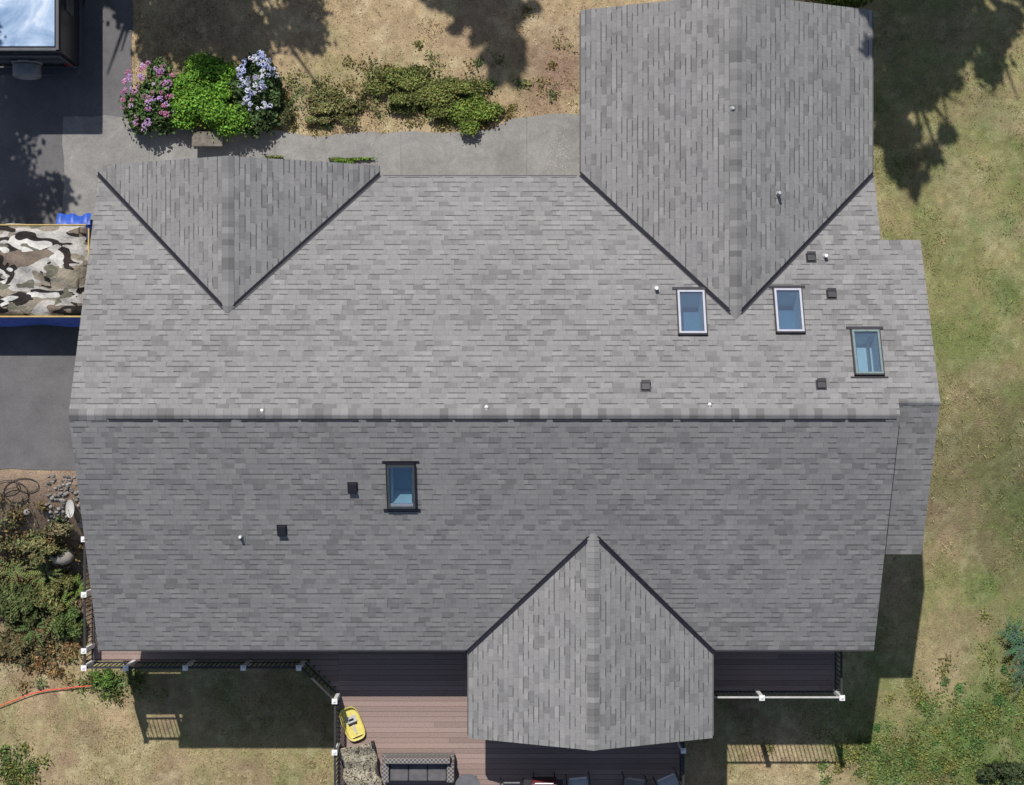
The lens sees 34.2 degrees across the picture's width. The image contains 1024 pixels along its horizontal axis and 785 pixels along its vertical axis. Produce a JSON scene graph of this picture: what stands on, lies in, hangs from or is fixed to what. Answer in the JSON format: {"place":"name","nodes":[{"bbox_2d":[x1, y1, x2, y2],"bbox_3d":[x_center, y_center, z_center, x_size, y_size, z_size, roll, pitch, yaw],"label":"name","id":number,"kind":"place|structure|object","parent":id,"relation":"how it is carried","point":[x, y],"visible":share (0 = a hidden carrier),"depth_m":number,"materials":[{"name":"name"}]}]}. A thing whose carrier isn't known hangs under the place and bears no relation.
{"place":"outdoors","nodes":[
{"label":"outdoors","id":0,"kind":"place"},
{"bbox_2d":[0,0,132,469],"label":"driveway","id":1,"kind":"structure","parent":0,"point":[37,364],"depth_m":45.60,"materials":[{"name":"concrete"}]},
{"bbox_2d":[0,0,84,79],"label":"camper trailer","id":2,"kind":"object","parent":1,"relation":"on","point":[35,35],"visible":1,"depth_m":43.12,"materials":[{"name":"metal"}]},
{"bbox_2d":[0,213,92,326],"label":"utility trailer","id":3,"kind":"object","parent":1,"relation":"on","point":[43,269],"visible":0.96,"depth_m":44.10,"materials":[{"name":"fabric"}]},
{"bbox_2d":[391,468,411,502],"bbox_3d":[-2.715,2.131,41.137,0.498,1.104,1.265,0,90,0],"label":"skylight shaft","id":4,"kind":"object","parent":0,"point":[401,488],"visible":0.69,"depth_m":41.50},
{"bbox_2d":[69,415,899,649],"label":"roof lower slope","id":5,"kind":"structure","parent":0,"point":[743,535],"depth_m":41.32,"materials":[{"name":"grey"}]},
{"bbox_2d":[68,409,106,419],"bbox_3d":[-10.210,0.530,40.028,0.900,0.092,0.280,0,90,0],"label":"ridge cap end","id":6,"kind":"object","parent":5,"relation":"on","point":[86,414],"visible":1,"depth_m":40.01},
{"bbox_2d":[382,461,420,511],"bbox_3d":[-2.715,2.308,40.808,0.910,0.670,1.282,0,90,0],"label":"skylight frame","id":7,"kind":"object","parent":5,"relation":"on","point":[401,507],"visible":1,"depth_m":40.77,"materials":[{"name":"black metal"}]},
{"bbox_2d":[108,419,885,420],"bbox_3d":[-0.358,0.657,40.063,18.703,0.042,0.045,0,90,0],"label":"ridge vent edge","id":8,"kind":"object","parent":5,"relation":"on","point":[498,420],"visible":1,"depth_m":40.04,"materials":[{"name":"black metal"}]},
{"bbox_2d":[99,13,873,735],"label":"gutters","id":9,"kind":"object","parent":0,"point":[545,175],"visible":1,"depth_m":42.93,"materials":[{"name":"paint"}]},
{"bbox_2d":[742,0,871,306],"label":"roof gable","id":10,"kind":"structure","parent":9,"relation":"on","point":[807,108],"depth_m":41.90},
{"bbox_2d":[730,0,741,317],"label":"ridge cap","id":11,"kind":"object","parent":10,"relation":"on","point":[735,161],"visible":1,"depth_m":41.13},
{"bbox_2d":[69,176,939,414],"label":"roof upper slope","id":12,"kind":"structure","parent":0,"point":[457,291],"depth_m":41.11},
{"bbox_2d":[99,156,221,302],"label":"roof gable","id":13,"kind":"structure","parent":12,"relation":"attached to","point":[176,205],"depth_m":41.74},
{"bbox_2d":[234,156,379,301],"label":"roof gable","id":14,"kind":"structure","parent":12,"relation":"attached to","point":[283,208],"depth_m":41.74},
{"bbox_2d":[222,156,233,312],"bbox_3d":[-7.040,-3.918,41.211,0.300,0.097,3.885,0,90,0],"label":"ridge cap","id":15,"kind":"object","parent":14,"relation":"on","point":[227,233],"visible":1,"depth_m":41.20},
{"bbox_2d":[97,171,873,653],"bbox_3d":[-0.685,0.528,42.027,20.082,1.762,12.473,0,90,0],"label":"valley flashing","id":16,"kind":"object","parent":12,"relation":"attached to","point":[639,229],"visible":1,"depth_m":42.07,"materials":[{"name":"black metal"}]},
{"bbox_2d":[106,408,896,418],"bbox_3d":[-0.255,0.505,40.013,19.010,0.097,0.250,0,90,0],"label":"ridge cap","id":17,"kind":"object","parent":12,"relation":"on","point":[504,413],"visible":1,"depth_m":40.00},
{"bbox_2d":[236,104,829,540],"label":"vent pipes","id":18,"kind":"object","parent":12,"relation":"on","point":[824,256],"visible":1,"depth_m":41.45,"materials":[{"name":"white paint"}]},
{"bbox_2d":[276,251,836,535],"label":"roof vents","id":19,"kind":"object","parent":12,"relation":"on","point":[645,386],"visible":1,"depth_m":40.81,"materials":[{"name":"black metal"}]},
{"bbox_2d":[672,287,707,335],"bbox_3d":[4.445,-2.007,41.161,0.910,0.670,1.250,0,90,0],"label":"skylight frame","id":20,"kind":"object","parent":12,"relation":"attached to","point":[690,290],"visible":1,"depth_m":41.13,"materials":[{"name":"white metal"}]},
{"bbox_2d":[768,285,805,333],"bbox_3d":[6.851,-2.050,41.181,0.910,0.670,1.250,0,90,0],"label":"skylight frame","id":21,"kind":"object","parent":12,"relation":"attached to","point":[786,288],"visible":1,"depth_m":41.16,"materials":[{"name":"white metal"}]},
{"bbox_2d":[846,326,887,377],"bbox_3d":[8.684,-0.989,40.685,0.910,0.670,1.282,0,90,0],"label":"skylight frame","id":22,"kind":"object","parent":12,"relation":"on","point":[864,329],"visible":1,"depth_m":40.64,"materials":[{"name":"grey metal"}]},
{"bbox_2d":[885,405,939,553],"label":"roof wing slope","id":23,"kind":"structure","parent":12,"relation":"attached to","point":[916,438],"depth_m":41.04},
{"bbox_2d":[898,399,939,404],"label":"ridge cap wing","id":24,"kind":"structure","parent":12,"relation":"on","point":[919,401],"depth_m":40.14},
{"bbox_2d":[0,0,1023,784],"bbox_3d":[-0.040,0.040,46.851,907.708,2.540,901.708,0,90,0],"label":"ground","id":25,"kind":"structure","parent":0,"point":[942,618],"depth_m":45.91,"materials":[{"name":"green plant"}]},
{"bbox_2d":[0,555,34,591],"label":"fern","id":26,"kind":"object","parent":25,"relation":"on","point":[15,566],"visible":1,"depth_m":47.33,"materials":[{"name":"green plant"}]},
{"bbox_2d":[0,478,38,503],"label":"garden hose","id":27,"kind":"object","parent":25,"relation":"on","point":[17,489],"visible":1,"depth_m":45.62,"materials":[{"name":"rubber"}]},
{"bbox_2d":[0,576,40,631],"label":"garden shrub","id":28,"kind":"object","parent":25,"relation":"on","point":[17,602],"visible":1,"depth_m":47.52,"materials":[{"name":"green plant"}]},
{"bbox_2d":[23,509,29,514],"bbox_3d":[-13.437,3.300,46.031,0.239,0.168,0.201,0,90,0],"label":"boulder","id":29,"kind":"object","parent":25,"relation":"on","point":[26,511],"visible":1,"depth_m":45.97,"materials":[{"name":"grey stone"}]},
{"bbox_2d":[0,623,57,666],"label":"garden shrub","id":30,"kind":"object","parent":25,"relation":"on","point":[13,646],"visible":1,"depth_m":47.83,"materials":[{"name":"green plant"}]},
{"bbox_2d":[0,530,64,565],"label":"garden shrub","id":31,"kind":"object","parent":25,"relation":"on","point":[39,549],"visible":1,"depth_m":46.72,"materials":[{"name":"green plant"}]},
{"bbox_2d":[24,559,63,589],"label":"fern","id":32,"kind":"object","parent":25,"relation":"on","point":[48,573],"visible":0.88,"depth_m":47.41,"materials":[{"name":"green plant"}]},
{"bbox_2d":[0,685,90,705],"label":"red garden hose","id":33,"kind":"object","parent":25,"relation":"on","point":[44,690],"visible":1,"depth_m":47.98,"materials":[{"name":"red rubber"}]},
{"bbox_2d":[0,494,94,694],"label":"garden groundcover","id":34,"kind":"object","parent":25,"relation":"on","point":[68,651],"visible":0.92,"depth_m":47.90,"materials":[{"name":"green plant"}]},
{"bbox_2d":[14,607,46,645],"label":"fern","id":35,"kind":"object","parent":34,"relation":"on","point":[31,632],"visible":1,"depth_m":47.75,"materials":[{"name":"green plant"}]},
{"bbox_2d":[36,590,76,637],"bbox_3d":[-13.058,6.301,47.738,1.325,0.352,1.470,0,90,0],"label":"fern","id":36,"kind":"object","parent":34,"relation":"on","point":[65,605],"visible":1,"depth_m":47.67,"materials":[{"name":"green plant"}]},
{"bbox_2d":[28,569,75,615],"bbox_3d":[-13.195,5.762,47.745,1.445,0.775,1.398,0,90,0],"label":"garden shrub","id":37,"kind":"object","parent":25,"relation":"on","point":[51,592],"visible":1,"depth_m":47.59,"materials":[{"name":"green plant"}]},
{"bbox_2d":[46,518,72,537],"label":"garden shrub","id":38,"kind":"object","parent":25,"relation":"on","point":[63,529],"visible":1,"depth_m":46.25,"materials":[{"name":"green plant"}]},
{"bbox_2d":[50,548,74,564],"bbox_3d":[-12.755,4.602,47.173,0.723,0.516,0.587,0,90,0],"label":"boulder","id":39,"kind":"object","parent":25,"relation":"on","point":[67,557],"visible":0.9,"depth_m":47.01,"materials":[{"name":"grey stone"}]},
{"bbox_2d":[44,474,81,522],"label":"river stones","id":40,"kind":"object","parent":25,"relation":"on","point":[63,503],"visible":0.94,"depth_m":45.73,"materials":[{"name":"grey stone"}]},
{"bbox_2d":[66,500,73,517],"bbox_3d":[-12.134,3.186,45.776,0.240,0.508,0.500,0,90,0],"label":"satellite dish","id":41,"kind":"object","parent":40,"relation":"on","point":[69,508],"visible":1,"depth_m":45.70,"materials":[{"name":"grey plastic"}]},
{"bbox_2d":[52,604,86,641],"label":"garden shrub","id":42,"kind":"object","parent":25,"relation":"on","point":[68,627],"visible":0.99,"depth_m":47.63,"materials":[{"name":"green plant"}]},
{"bbox_2d":[66,573,89,601],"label":"fern","id":43,"kind":"object","parent":25,"relation":"on","point":[77,584],"visible":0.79,"depth_m":47.72,"materials":[{"name":"green plant"}]},
{"bbox_2d":[0,663,168,784],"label":"weed patch","id":44,"kind":"object","parent":25,"relation":"on","point":[9,768],"visible":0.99,"depth_m":48.01,"materials":[{"name":"green plant"}]},
{"bbox_2d":[91,669,115,687],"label":"weeds","id":45,"kind":"object","parent":25,"relation":"on","point":[106,680],"visible":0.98,"depth_m":47.90,"materials":[{"name":"green plant"}]},
{"bbox_2d":[118,56,185,137],"bbox_3d":[-9.774,-7.884,45.059,1.903,1.169,2.057,-22,90,0],"label":"hydrangea bush","id":46,"kind":"object","parent":25,"relation":"on","point":[144,109],"visible":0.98,"depth_m":44.85,"materials":[{"name":"pink plant"}]},
{"bbox_2d":[163,47,253,140],"bbox_3d":[-8.361,-8.059,45.031,2.881,1.225,2.563,0,90,0],"label":"green shrub","id":47,"kind":"object","parent":25,"relation":"on","point":[202,88],"visible":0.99,"depth_m":44.74,"materials":[{"name":"green plant"}]},
{"bbox_2d":[227,50,285,138],"bbox_3d":[-6.918,-8.065,44.998,1.535,1.288,2.372,0,90,0],"label":"hydrangea bush","id":48,"kind":"object","parent":25,"relation":"on","point":[256,85],"visible":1,"depth_m":44.89,"materials":[{"name":"white plant"}]},
{"bbox_2d":[265,155,282,158],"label":"weeds","id":49,"kind":"object","parent":25,"relation":"on","point":[275,156],"visible":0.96,"depth_m":45.50,"materials":[{"name":"green plant"}]},
{"bbox_2d":[277,100,293,124],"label":"shrub","id":50,"kind":"object","parent":25,"relation":"on","point":[285,111],"visible":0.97,"depth_m":45.33,"materials":[{"name":"green plant"}]},
{"bbox_2d":[62,113,579,219],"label":"concrete walkway","id":51,"kind":"structure","parent":25,"relation":"on","point":[514,146],"depth_m":45.59,"materials":[{"name":"grey concrete"}]},
{"bbox_2d":[192,132,222,146],"bbox_3d":[-8.275,-6.884,45.385,0.840,0.430,0.400,0,90,0],"label":"stone bench","id":52,"kind":"object","parent":51,"relation":"on","point":[202,139],"visible":1,"depth_m":45.17,"materials":[{"name":"beige stone"}]},
{"bbox_2d":[541,122,573,172],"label":"paint flecks","id":53,"kind":"object","parent":51,"relation":"on","point":[558,149],"visible":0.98,"depth_m":45.59,"materials":[{"name":"grey paint"}]},
{"bbox_2d":[303,85,372,127],"bbox_3d":[-4.748,-7.805,45.392,1.884,0.508,1.175,0,90,0],"label":"shrub","id":54,"kind":"object","parent":25,"relation":"on","point":[327,106],"visible":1,"depth_m":45.34,"materials":[{"name":"green plant"}]},
{"bbox_2d":[326,157,376,162],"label":"weeds","id":55,"kind":"object","parent":25,"relation":"on","point":[343,160],"visible":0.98,"depth_m":45.49,"materials":[{"name":"green plant"}]},
{"bbox_2d":[272,2,576,136],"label":"weeds","id":56,"kind":"object","parent":25,"relation":"on","point":[372,75],"visible":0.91,"depth_m":45.55,"materials":[{"name":"green plant"}]},
{"bbox_2d":[359,62,491,124],"bbox_3d":[-2.370,-8.173,45.362,3.598,0.568,1.604,12,90,0],"label":"shrub","id":57,"kind":"object","parent":25,"relation":"on","point":[414,88],"visible":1,"depth_m":45.28,"materials":[{"name":"green plant"}]},
{"bbox_2d":[91,596,836,784],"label":"wooden deck","id":58,"kind":"structure","parent":25,"relation":"on","point":[397,680],"depth_m":45.20,"materials":[{"name":"brown wood"}]},
{"bbox_2d":[339,706,364,740],"bbox_3d":[-4.325,8.974,45.115,0.540,0.120,0.940,-23,90,0],"label":"yellow sled","id":59,"kind":"object","parent":58,"relation":"on","point":[352,723],"visible":1,"depth_m":45.17,"materials":[{"name":"plastic"}]},
{"bbox_2d":[338,740,381,784],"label":"chaise lounge","id":60,"kind":"object","parent":58,"relation":"on","point":[359,764],"visible":1,"depth_m":44.80,"materials":[{"name":"beige fabric"}]},
{"bbox_2d":[381,753,454,782],"bbox_3d":[-2.525,10.110,44.800,1.950,0.799,0.700,0,90,0],"label":"wicker sofa","id":61,"kind":"object","parent":58,"relation":"on","point":[417,766],"visible":1,"depth_m":44.72,"materials":[{"name":"grey wicker"}]},
{"bbox_2d":[81,536,844,784],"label":"deck railing","id":62,"kind":"object","parent":58,"relation":"on","point":[190,664],"visible":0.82,"depth_m":44.24,"materials":[{"name":"brown metal"}]},
{"bbox_2d":[455,774,479,784],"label":"patio table","id":63,"kind":"object","parent":58,"relation":"on","point":[467,779],"visible":1,"depth_m":44.70,"materials":[{"name":"grey"}]},
{"bbox_2d":[500,778,523,784],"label":"patio chair","id":64,"kind":"object","parent":58,"relation":"on","point":[511,783],"visible":1,"depth_m":44.52,"materials":[{"name":"grey metal"}]},
{"bbox_2d":[524,772,562,784],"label":"barbecue grill","id":65,"kind":"object","parent":58,"relation":"on","point":[554,780],"visible":1,"depth_m":44.30,"materials":[{"name":"brown metal"}]},
{"bbox_2d":[565,772,590,784],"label":"patio chair","id":66,"kind":"object","parent":58,"relation":"on","point":[583,780],"visible":1,"depth_m":44.73,"materials":[{"name":"fabric"}]},
{"bbox_2d":[622,772,646,784],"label":"patio chair","id":67,"kind":"object","parent":58,"relation":"on","point":[632,781],"visible":1,"depth_m":44.73,"materials":[{"name":"fabric"}]},
{"bbox_2d":[653,767,681,784],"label":"patio chair","id":68,"kind":"object","parent":58,"relation":"on","point":[670,779],"visible":1,"depth_m":44.73,"materials":[{"name":"grey metal"}]},
{"bbox_2d":[446,92,506,136],"bbox_3d":[-0.993,-7.697,45.407,1.540,0.478,1.170,-34,90,0],"label":"shrub","id":69,"kind":"object","parent":25,"relation":"on","point":[471,110],"visible":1,"depth_m":45.30,"materials":[{"name":"green plant"}]},
{"bbox_2d":[806,0,873,7],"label":"evergreen shrub","id":70,"kind":"object","parent":25,"relation":"on","point":[851,3],"visible":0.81,"depth_m":44.76,"materials":[{"name":"green plant"}]},
{"bbox_2d":[865,337,871,371],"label":"walls","id":71,"kind":"structure","parent":25,"relation":"on","point":[868,356],"depth_m":41.08,"materials":[{"name":"paint"}]},
{"bbox_2d":[593,533,712,749],"bbox_3d":[3.598,6.200,42.233,3.145,1.654,5.420,0,90,0],"label":"roof gable right porch","id":72,"kind":"object","parent":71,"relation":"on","point":[655,671],"visible":1,"depth_m":42.03,"materials":[{"name":"grey"}]},
{"bbox_2d":[757,606,1023,784],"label":"weed patch","id":73,"kind":"object","parent":25,"relation":"on","point":[997,701],"visible":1,"depth_m":47.86,"materials":[{"name":"green plant"}]},
{"bbox_2d":[975,760,1023,784],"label":"dark shrub","id":74,"kind":"object","parent":25,"relation":"on","point":[1012,773],"visible":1,"depth_m":47.55,"materials":[{"name":"green plant"}]},
{"bbox_2d":[997,621,1023,666],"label":"fern","id":75,"kind":"object","parent":25,"relation":"on","point":[1015,638],"visible":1,"depth_m":47.49,"materials":[{"name":"green plant"}]},
{"bbox_2d":[998,615,1023,649],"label":"fern","id":76,"kind":"object","parent":25,"relation":"on","point":[1010,624],"visible":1,"depth_m":47.57,"materials":[{"name":"green plant"}]},
{"bbox_2d":[1005,650,1023,680],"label":"fern","id":77,"kind":"object","parent":25,"relation":"on","point":[1019,667],"visible":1,"depth_m":47.53,"materials":[{"name":"green plant"}]},
{"bbox_2d":[1007,665,1023,696],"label":"fern","id":78,"kind":"object","parent":25,"relation":"on","point":[1019,681],"visible":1,"depth_m":47.58,"materials":[{"name":"green plant"}]},
{"bbox_2d":[469,544,586,749],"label":"roof slope","id":79,"kind":"structure","parent":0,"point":[528,671],"depth_m":42.04,"materials":[{"name":"grey"}]},
{"bbox_2d":[587,534,598,750],"bbox_3d":[2.025,6.210,41.437,0.300,0.097,5.400,0,90,0],"label":"ridge cap","id":80,"kind":"object","parent":79,"relation":"on","point":[593,643],"visible":1,"depth_m":41.42,"materials":[{"name":"grey"}]},
{"bbox_2d":[581,0,729,307],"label":"roof gable","id":81,"kind":"structure","parent":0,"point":[655,122],"depth_m":41.90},
{"bbox_2d":[681,294,702,330],"bbox_3d":[4.445,-1.813,41.489,0.498,1.104,1.265,0,90,0],"label":"skylight shaft","id":82,"kind":"object","parent":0,"point":[691,310],"visible":0.69,"depth_m":41.83,"materials":[{"name":"blue glass"}]},
{"bbox_2d":[777,292,799,328],"bbox_3d":[6.851,-1.857,41.510,0.498,1.104,1.265,0,90,0],"label":"skylight shaft","id":83,"kind":"object","parent":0,"point":[788,308],"visible":0.69,"depth_m":41.83,"materials":[{"name":"blue glass"}]},
{"bbox_2d":[855,334,878,371],"bbox_3d":[8.684,-0.844,40.946,0.498,0.969,1.200,0,90,0],"label":"skylight shaft","id":84,"kind":"object","parent":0,"point":[861,340],"visible":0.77,"depth_m":41.18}
]}

